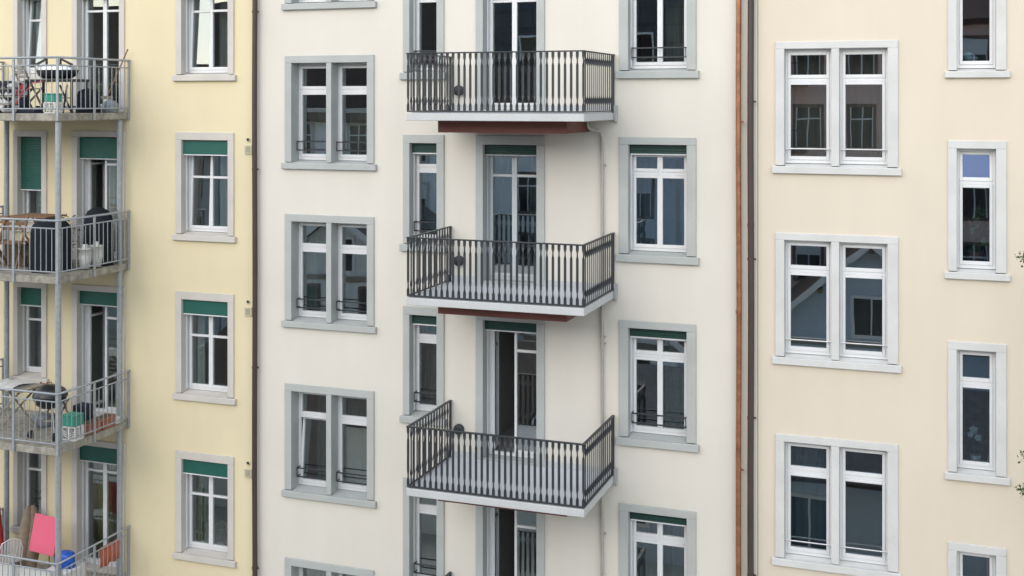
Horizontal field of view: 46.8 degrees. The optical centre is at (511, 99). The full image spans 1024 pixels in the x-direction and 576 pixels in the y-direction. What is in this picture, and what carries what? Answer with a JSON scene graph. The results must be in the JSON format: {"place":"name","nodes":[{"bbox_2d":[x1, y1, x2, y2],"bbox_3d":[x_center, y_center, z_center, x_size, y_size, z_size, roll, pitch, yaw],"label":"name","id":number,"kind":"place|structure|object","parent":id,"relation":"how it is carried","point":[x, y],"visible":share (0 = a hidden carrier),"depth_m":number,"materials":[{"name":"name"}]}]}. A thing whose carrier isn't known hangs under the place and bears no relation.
{"place":"outdoors","nodes":[
{"label":"outdoors","id":0,"kind":"place"},
{"bbox_2d":[0,0,251,575],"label":"apartment house","id":1,"kind":"structure","parent":0,"point":[187,280],"depth_m":22.75,"materials":[{"name":"yellow paint"}]},
{"bbox_2d":[32,488,40,513],"bbox_3d":[-9.558,8.193,24.017,0.545,0.614,0.313,0,0,42],"label":"potted plant","id":2,"kind":"object","parent":1,"relation":"on","point":[38,499],"visible":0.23,"depth_m":24.01,"materials":[{"name":"green plant"}]},
{"bbox_2d":[10,130,116,231],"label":"window","id":3,"kind":"structure","parent":1,"relation":"in","point":[29,146],"depth_m":23.77,"materials":[{"name":"grey stone"}]},
{"bbox_2d":[10,282,116,401],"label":"window","id":4,"kind":"structure","parent":1,"relation":"in","point":[29,299],"depth_m":23.92,"materials":[{"name":"grey stone"}]},
{"bbox_2d":[10,451,116,552],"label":"window","id":5,"kind":"structure","parent":1,"relation":"in","point":[29,469],"depth_m":23.95,"materials":[{"name":"grey stone"}]},
{"bbox_2d":[10,0,118,103],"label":"window","id":6,"kind":"structure","parent":1,"relation":"in","point":[29,16],"depth_m":24.10,"materials":[{"name":"grey stone"}]},
{"bbox_2d":[72,0,124,111],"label":"balcony door","id":7,"kind":"structure","parent":1,"relation":"in","point":[81,11],"depth_m":23.28,"materials":[{"name":"grey stone"}]},
{"bbox_2d":[72,131,124,262],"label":"balcony door","id":8,"kind":"structure","parent":1,"relation":"in","point":[87,146],"depth_m":23.28,"materials":[{"name":"grey stone"}]},
{"bbox_2d":[72,284,124,419],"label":"balcony door","id":9,"kind":"structure","parent":1,"relation":"in","point":[84,297],"depth_m":23.28,"materials":[{"name":"grey stone"}]},
{"bbox_2d":[72,440,124,575],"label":"balcony door","id":10,"kind":"structure","parent":1,"relation":"in","point":[104,453],"depth_m":23.29,"materials":[{"name":"grey stone"}]},
{"bbox_2d":[172,0,236,80],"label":"window","id":11,"kind":"structure","parent":1,"relation":"in","point":[204,28],"depth_m":22.57,"materials":[{"name":"grey stone"}]},
{"bbox_2d":[172,132,236,242],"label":"window","id":12,"kind":"structure","parent":1,"relation":"in","point":[204,160],"depth_m":22.47,"materials":[{"name":"grey stone"}]},
{"bbox_2d":[172,291,236,404],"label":"window","id":13,"kind":"structure","parent":1,"relation":"in","point":[204,321],"depth_m":22.46,"materials":[{"name":"grey stone"}]},
{"bbox_2d":[172,450,236,567],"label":"window","id":14,"kind":"structure","parent":1,"relation":"in","point":[204,481],"depth_m":22.45,"materials":[{"name":"grey stone"}]},
{"bbox_2d":[196,518,225,542],"bbox_3d":[-5.656,8.253,22.633,0.964,0.494,0.363,0,0,10],"label":"potted plant","id":15,"kind":"object","parent":1,"relation":"on","point":[204,529],"visible":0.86,"depth_m":22.62,"materials":[{"name":"green plant"}]},
{"bbox_2d":[217,522,227,545],"bbox_3d":[-5.383,8.239,22.546,0.714,0.521,0.354,0,0,20],"label":"potted plant","id":16,"kind":"object","parent":1,"relation":"on","point":[225,529],"visible":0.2,"depth_m":22.49,"materials":[{"name":"green plant"}]},
{"bbox_2d":[758,0,1023,575],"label":"apartment house","id":17,"kind":"structure","parent":0,"point":[890,313],"depth_m":18.22,"materials":[{"name":"beige paint"}]},
{"bbox_2d":[772,40,901,175],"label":"window","id":18,"kind":"structure","parent":17,"relation":"in","point":[836,102],"depth_m":18.64,"materials":[{"name":"grey stone"}]},
{"bbox_2d":[772,232,901,372],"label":"window","id":19,"kind":"structure","parent":17,"relation":"in","point":[836,296],"depth_m":18.64,"materials":[{"name":"grey stone"}]},
{"bbox_2d":[772,433,901,575],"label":"window","id":20,"kind":"structure","parent":17,"relation":"in","point":[836,500],"depth_m":18.64,"materials":[{"name":"grey stone"}]},
{"bbox_2d":[963,52,977,60],"bbox_3d":[6.987,-0.625,18.061,0.240,0.210,0.238,0,0,20],"label":"ornament","id":21,"kind":"object","parent":17,"relation":"on","point":[968,56],"visible":0.6,"depth_m":18.00,"materials":[{"name":"teal glass"}]},
{"bbox_2d":[967,425,980,460],"bbox_3d":[7.042,5.247,18.041,0.203,0.587,0.158,0,0,20],"label":"orchid","id":22,"kind":"object","parent":17,"relation":"on","point":[975,456],"visible":0.91,"depth_m":18.00,"materials":[{"name":"beige plant"}]},
{"bbox_2d":[944,0,1009,77],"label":"window","id":23,"kind":"structure","parent":17,"relation":"in","point":[977,27],"depth_m":17.79,"materials":[{"name":"grey stone"}]},
{"bbox_2d":[944,140,1009,281],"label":"window","id":24,"kind":"structure","parent":17,"relation":"in","point":[977,170],"depth_m":17.78,"materials":[{"name":"grey stone"}]},
{"bbox_2d":[944,341,1009,485],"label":"window","id":25,"kind":"structure","parent":17,"relation":"in","point":[977,372],"depth_m":17.78,"materials":[{"name":"grey stone"}]},
{"bbox_2d":[948,542,1006,575],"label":"window","id":26,"kind":"structure","parent":17,"relation":"in","point":[964,559],"depth_m":17.78,"materials":[{"name":"grey stone"}]},
{"bbox_2d":[967,205,988,260],"bbox_3d":[7.094,2.042,18.038,0.468,0.916,0.340,0,0,32],"label":"potted plant","id":27,"kind":"object","parent":17,"relation":"on","point":[975,252],"visible":0.9,"depth_m":17.99,"materials":[{"name":"green plant"}]},
{"label":"ground","id":28,"kind":"structure","parent":0,"visible":0},
{"bbox_2d":[0,56,130,575],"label":"balcony tower","id":29,"kind":"structure","parent":28,"relation":"on","point":[40,441],"depth_m":21.73,"materials":[{"name":"metal"}]},
{"bbox_2d":[0,510,3,553],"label":"folded lounger","id":30,"kind":"object","parent":29,"relation":"on","point":[1,536],"visible":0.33,"depth_m":23.18,"materials":[{"name":"red fabric"}]},
{"bbox_2d":[0,215,9,263],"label":"folding chair","id":31,"kind":"object","parent":29,"relation":"on","point":[1,221],"visible":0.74,"depth_m":22.42,"materials":[{"name":"brown wood"}]},
{"bbox_2d":[0,538,22,565],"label":"garden chair","id":32,"kind":"object","parent":29,"relation":"on","point":[6,560],"visible":0.8,"depth_m":22.23,"materials":[{"name":"white plastic"}]},
{"bbox_2d":[0,81,26,112],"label":"cushion stack","id":33,"kind":"object","parent":29,"relation":"on","point":[5,94],"visible":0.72,"depth_m":21.72,"materials":[{"name":"white fabric"}]},
{"bbox_2d":[0,216,28,268],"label":"folding chair","id":34,"kind":"object","parent":29,"relation":"on","point":[16,242],"visible":0.73,"depth_m":22.15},
{"bbox_2d":[4,243,28,266],"bbox_3d":[-9.233,2.939,22.386,0.850,0.418,0.100,0,0,20],"label":"storage box","id":35,"kind":"object","parent":29,"relation":"on","point":[16,253],"visible":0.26,"depth_m":22.39,"materials":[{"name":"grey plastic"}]},
{"bbox_2d":[0,383,45,435],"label":"folding table","id":36,"kind":"object","parent":29,"relation":"on","point":[34,387],"visible":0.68,"depth_m":22.12,"materials":[{"name":"grey metal"}]},
{"bbox_2d":[0,378,36,390],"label":"tablecloth","id":37,"kind":"object","parent":36,"relation":"on","point":[11,384],"visible":0.91,"depth_m":22.19,"materials":[{"name":"white fabric"}]},
{"bbox_2d":[0,564,49,575],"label":"privacy screen","id":38,"kind":"object","parent":29,"relation":"attached to","point":[21,571],"visible":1,"depth_m":21.31,"materials":[{"name":"white plastic"}]},
{"bbox_2d":[15,505,38,567],"bbox_3d":[-9.365,8.624,22.948,0.433,1.263,0.971,0,0,-6],"label":"rolled parasol","id":39,"kind":"object","parent":29,"relation":"on","point":[26,526],"visible":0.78,"depth_m":22.93,"materials":[{"name":"brown fabric"}]},
{"bbox_2d":[11,66,43,112],"bbox_3d":[-9.184,-0.188,22.444,0.422,0.899,0.508,0,0,40],"label":"folding chair","id":40,"kind":"object","parent":29,"relation":"on","point":[27,77],"visible":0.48,"depth_m":22.34,"materials":[{"name":"grey metal"}]},
{"bbox_2d":[16,97,42,112],"bbox_3d":[-9.000,0.099,21.925,0.600,0.298,0.250,0,0,20],"label":"storage box","id":41,"kind":"object","parent":29,"relation":"on","point":[21,102],"visible":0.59,"depth_m":21.86,"materials":[{"name":"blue plastic"}]},
{"bbox_2d":[9,213,66,240],"bbox_3d":[-9.124,2.690,22.761,0.900,0.940,0.592,0,0,20],"label":"folding table","id":42,"kind":"object","parent":29,"relation":"on","point":[36,215],"visible":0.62,"depth_m":22.67,"materials":[{"name":"brown wood"}]},
{"bbox_2d":[22,217,54,267],"bbox_3d":[-8.915,2.690,22.397,0.443,0.944,0.533,0,0,12],"label":"folding chair","id":43,"kind":"object","parent":29,"relation":"on","point":[27,242],"visible":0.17,"depth_m":22.27,"materials":[{"name":"brown wood"}]},
{"bbox_2d":[30,412,50,427],"bbox_3d":[-8.937,6.080,22.510,0.418,0.240,0.342,0,0,43],"label":"sack","id":44,"kind":"object","parent":29,"relation":"on","point":[43,416],"visible":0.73,"depth_m":22.40,"materials":[{"name":"grey plastic"}]},
{"bbox_2d":[29,513,54,567],"bbox_3d":[-8.798,8.562,22.692,0.626,1.324,0.592,0,0,20],"label":"board","id":45,"kind":"object","parent":29,"relation":"on","point":[42,541],"visible":0.75,"depth_m":22.47,"materials":[{"name":"pink paint"}]},
{"bbox_2d":[27,382,67,440],"bbox_3d":[-8.489,5.694,21.778,0.624,1.019,0.645,0,0,20],"label":"kettle grill","id":46,"kind":"object","parent":29,"relation":"on","point":[49,388],"visible":0.74,"depth_m":21.59,"materials":[{"name":"black metal"}]},
{"bbox_2d":[28,218,72,273],"bbox_3d":[-8.480,2.660,21.794,0.825,0.980,0.732,0,0,20],"label":"covered grill","id":47,"kind":"object","parent":29,"relation":"on","point":[66,248],"visible":0.69,"depth_m":21.51,"materials":[{"name":"black fabric"}]},
{"bbox_2d":[43,93,62,112],"bbox_3d":[-8.272,0.068,21.349,0.270,0.360,0.232,0,0,20],"label":"carrying crate","id":48,"kind":"object","parent":29,"relation":"on","point":[53,101],"visible":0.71,"depth_m":21.27,"materials":[{"name":"white plastic"}]},
{"bbox_2d":[40,382,69,426],"bbox_3d":[-8.755,5.797,22.693,0.388,0.827,0.467,0,0,20],"label":"folding chair","id":49,"kind":"object","parent":29,"relation":"on","point":[65,407],"visible":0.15,"depth_m":22.70,"materials":[{"name":"brown wood"}]},
{"bbox_2d":[25,59,89,112],"bbox_3d":[-8.527,-0.262,22.206,1.100,1.024,0.537,0,0,20],"label":"gas grill","id":50,"kind":"object","parent":29,"relation":"on","point":[66,73],"visible":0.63,"depth_m":22.01,"materials":[{"name":"black metal"}]},
{"bbox_2d":[11,81,43,106],"bbox_3d":[-8.943,-0.085,21.780,0.605,0.522,0.218,0,0,-12],"label":"hose","id":51,"kind":"object","parent":50,"relation":"hanging from","point":[22,92],"visible":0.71,"depth_m":21.73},
{"bbox_2d":[59,85,70,112],"bbox_3d":[-8.239,-0.010,21.826,0.221,0.533,0.149,0,0,20],"label":"folding stool","id":52,"kind":"object","parent":29,"relation":"on","point":[65,98],"visible":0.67,"depth_m":21.81,"materials":[{"name":"metal"}]},
{"bbox_2d":[46,561,84,575],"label":"chest","id":53,"kind":"object","parent":29,"relation":"on","point":[80,569],"visible":0.46,"depth_m":21.76,"materials":[{"name":"white plastic"}]},
{"bbox_2d":[54,550,75,568],"bbox_3d":[-8.237,8.483,21.877,0.396,0.270,0.333,0,0,20],"label":"bag","id":54,"kind":"object","parent":53,"relation":"on","point":[65,554],"visible":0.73,"depth_m":21.75,"materials":[{"name":"blue plastic"}]},
{"bbox_2d":[61,213,79,252],"bbox_3d":[-8.509,2.656,22.523,0.898,0.988,0.531,0,0,-2],"label":"potted plant","id":55,"kind":"object","parent":29,"relation":"on","point":[72,229],"visible":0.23,"depth_m":22.53,"materials":[{"name":"green plant"}]},
{"bbox_2d":[63,412,83,440],"bbox_3d":[-8.016,5.968,21.618,0.310,0.460,0.264,0,0,20],"label":"carrying crate","id":56,"kind":"object","parent":29,"relation":"on","point":[67,420],"visible":0.82,"depth_m":21.54,"materials":[{"name":"white plastic"}]},
{"bbox_2d":[73,402,92,429],"bbox_3d":[-8.055,5.959,22.232,0.270,0.478,0.270,0,0,20],"label":"storage box","id":57,"kind":"object","parent":29,"relation":"on","point":[81,407],"visible":0.42,"depth_m":22.15,"materials":[{"name":"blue plastic"}]},
{"bbox_2d":[77,244,91,268],"bbox_3d":[-7.907,2.905,21.919,0.264,0.450,0.264,0,0,20],"label":"canister","id":58,"kind":"object","parent":29,"relation":"on","point":[81,254],"visible":0.94,"depth_m":21.83,"materials":[{"name":"white plastic"}]},
{"bbox_2d":[76,88,100,112],"bbox_3d":[-7.950,0.020,22.237,0.477,0.460,0.431,0,0,20],"label":"covered bundle","id":59,"kind":"object","parent":29,"relation":"on","point":[81,98],"visible":0.81,"depth_m":22.06,"materials":[{"name":"black plastic"}]},
{"bbox_2d":[79,418,102,435],"bbox_3d":[-7.829,6.087,22.018,0.230,0.223,0.384,0,0,20],"label":"planter","id":60,"kind":"object","parent":29,"relation":"on","point":[88,426],"visible":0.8,"depth_m":21.91,"materials":[{"name":"ceramic"}]},
{"bbox_2d":[88,241,102,266],"bbox_3d":[-7.794,2.895,22.175,0.284,0.470,0.284,0,0,20],"label":"canister","id":61,"kind":"object","parent":29,"relation":"on","point":[100,252],"visible":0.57,"depth_m":22.10,"materials":[{"name":"white plastic"}]},
{"bbox_2d":[83,207,113,265],"bbox_3d":[-7.887,2.600,22.587,0.651,1.100,0.474,0,0,20],"label":"covered grill","id":62,"kind":"object","parent":29,"relation":"on","point":[96,210],"visible":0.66,"depth_m":22.41,"materials":[{"name":"black fabric"}]},
{"bbox_2d":[96,413,115,429],"bbox_3d":[-7.697,6.087,22.385,0.230,0.223,0.364,0,0,20],"label":"planter","id":63,"kind":"object","parent":29,"relation":"on","point":[109,418],"visible":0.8,"depth_m":22.33,"materials":[{"name":"ceramic"}]},
{"bbox_2d":[100,539,118,568],"bbox_3d":[-7.601,8.578,22.361,0.043,0.405,0.520,0,0,20],"label":"towel","id":64,"kind":"object","parent":29,"relation":"hanging from","point":[109,554],"visible":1,"depth_m":22.38,"materials":[{"name":"orange fabric"}]},
{"bbox_2d":[102,99,118,112],"bbox_3d":[-7.670,0.115,22.607,0.327,0.270,0.342,0,0,20],"label":"sack","id":65,"kind":"object","parent":29,"relation":"on","point":[109,106],"visible":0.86,"depth_m":22.48,"materials":[{"name":"grey plastic"}]},
{"bbox_2d":[101,49,128,98],"bbox_3d":[-7.599,-0.492,22.642,0.509,0.965,0.084,0,0,-19],"label":"broom","id":66,"kind":"object","parent":65,"relation":"on","point":[105,97],"visible":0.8,"depth_m":22.63,"materials":[{"name":"brown wood"}]},
{"bbox_2d":[257,0,757,575],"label":"apartment house","id":67,"kind":"structure","parent":28,"relation":"on","point":[445,270],"depth_m":20.34,"materials":[{"name":"beige paint"}]},
{"bbox_2d":[252,0,258,575],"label":"downpipe","id":68,"kind":"object","parent":67,"relation":"attached to","point":[255,567],"visible":1,"depth_m":21.77,"materials":[{"name":"brown metal"}]},
{"bbox_2d":[281,202,423,361],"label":"window","id":69,"kind":"structure","parent":67,"relation":"in","point":[329,259],"depth_m":21.66,"materials":[{"name":"grey stone"}]},
{"bbox_2d":[281,0,435,49],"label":"window","id":70,"kind":"structure","parent":67,"relation":"in","point":[428,10],"depth_m":21.72,"materials":[{"name":"grey stone"}]},
{"bbox_2d":[281,361,435,529],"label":"window","id":71,"kind":"structure","parent":67,"relation":"in","point":[329,431],"depth_m":21.66,"materials":[{"name":"grey stone"}]},
{"bbox_2d":[281,47,436,202],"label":"window","id":72,"kind":"structure","parent":67,"relation":"in","point":[329,99],"depth_m":21.66,"materials":[{"name":"grey stone"}]},
{"bbox_2d":[285,518,435,575],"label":"window","id":73,"kind":"structure","parent":67,"relation":"in","point":[293,566],"depth_m":21.84,"materials":[{"name":"grey stone"}]},
{"bbox_2d":[399,0,531,102],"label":"window","id":74,"kind":"structure","parent":67,"relation":"in","point":[411,8],"depth_m":21.92,"materials":[{"name":"grey stone"}]},
{"bbox_2d":[399,134,531,271],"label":"window","id":75,"kind":"structure","parent":67,"relation":"in","point":[432,168],"depth_m":21.01,"materials":[{"name":"grey stone"}]},
{"bbox_2d":[399,306,531,434],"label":"window","id":76,"kind":"structure","parent":67,"relation":"in","point":[432,337],"depth_m":21.05,"materials":[{"name":"grey stone"}]},
{"bbox_2d":[403,477,531,575],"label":"window","id":77,"kind":"structure","parent":67,"relation":"in","point":[413,507],"depth_m":21.02,"materials":[{"name":"grey stone"}]},
{"bbox_2d":[476,0,544,110],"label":"balcony door","id":78,"kind":"structure","parent":67,"relation":"in","point":[484,8],"depth_m":20.41,"materials":[{"name":"white wood"}]},
{"bbox_2d":[476,135,544,285],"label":"balcony door","id":79,"kind":"structure","parent":67,"relation":"in","point":[488,147],"depth_m":20.42,"materials":[{"name":"grey stone"}]},
{"bbox_2d":[476,316,544,466],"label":"balcony door","id":80,"kind":"structure","parent":67,"relation":"in","point":[532,425],"depth_m":20.41,"materials":[{"name":"grey stone"}]},
{"bbox_2d":[476,506,544,575],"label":"balcony door","id":81,"kind":"structure","parent":67,"relation":"in","point":[487,518],"depth_m":20.43,"materials":[{"name":"grey stone"}]},
{"bbox_2d":[586,121,605,575],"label":"drainpipe","id":82,"kind":"object","parent":67,"relation":"attached to","point":[602,343],"visible":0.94,"depth_m":19.57,"materials":[{"name":"grey metal"}]},
{"bbox_2d":[615,0,698,78],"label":"window","id":83,"kind":"structure","parent":67,"relation":"in","point":[657,38],"depth_m":19.57,"materials":[{"name":"grey stone"}]},
{"bbox_2d":[615,137,698,264],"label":"window","id":84,"kind":"structure","parent":67,"relation":"in","point":[657,175],"depth_m":19.52,"materials":[{"name":"grey stone"}]},
{"bbox_2d":[615,320,698,452],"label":"window","id":85,"kind":"structure","parent":67,"relation":"in","point":[657,360],"depth_m":19.51,"materials":[{"name":"grey stone"}]},
{"bbox_2d":[619,503,695,575],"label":"window","id":86,"kind":"structure","parent":67,"relation":"in","point":[654,541],"depth_m":19.52,"materials":[{"name":"grey stone"}]},
{"bbox_2d":[736,0,743,575],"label":"downpipe","id":87,"kind":"object","parent":67,"relation":"attached to","point":[739,469],"visible":1,"depth_m":18.77,"materials":[{"name":"orange metal"}]},
{"bbox_2d":[747,0,755,575],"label":"downpipe","id":88,"kind":"object","parent":67,"relation":"attached to","point":[750,259],"visible":1,"depth_m":18.70,"materials":[{"name":"brown metal"}]},
{"bbox_2d":[1014,251,1023,495],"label":"tree","id":89,"kind":"object","parent":28,"relation":"on","point":[1020,489],"visible":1,"depth_m":16.13,"materials":[{"name":"green plant"}]}
]}

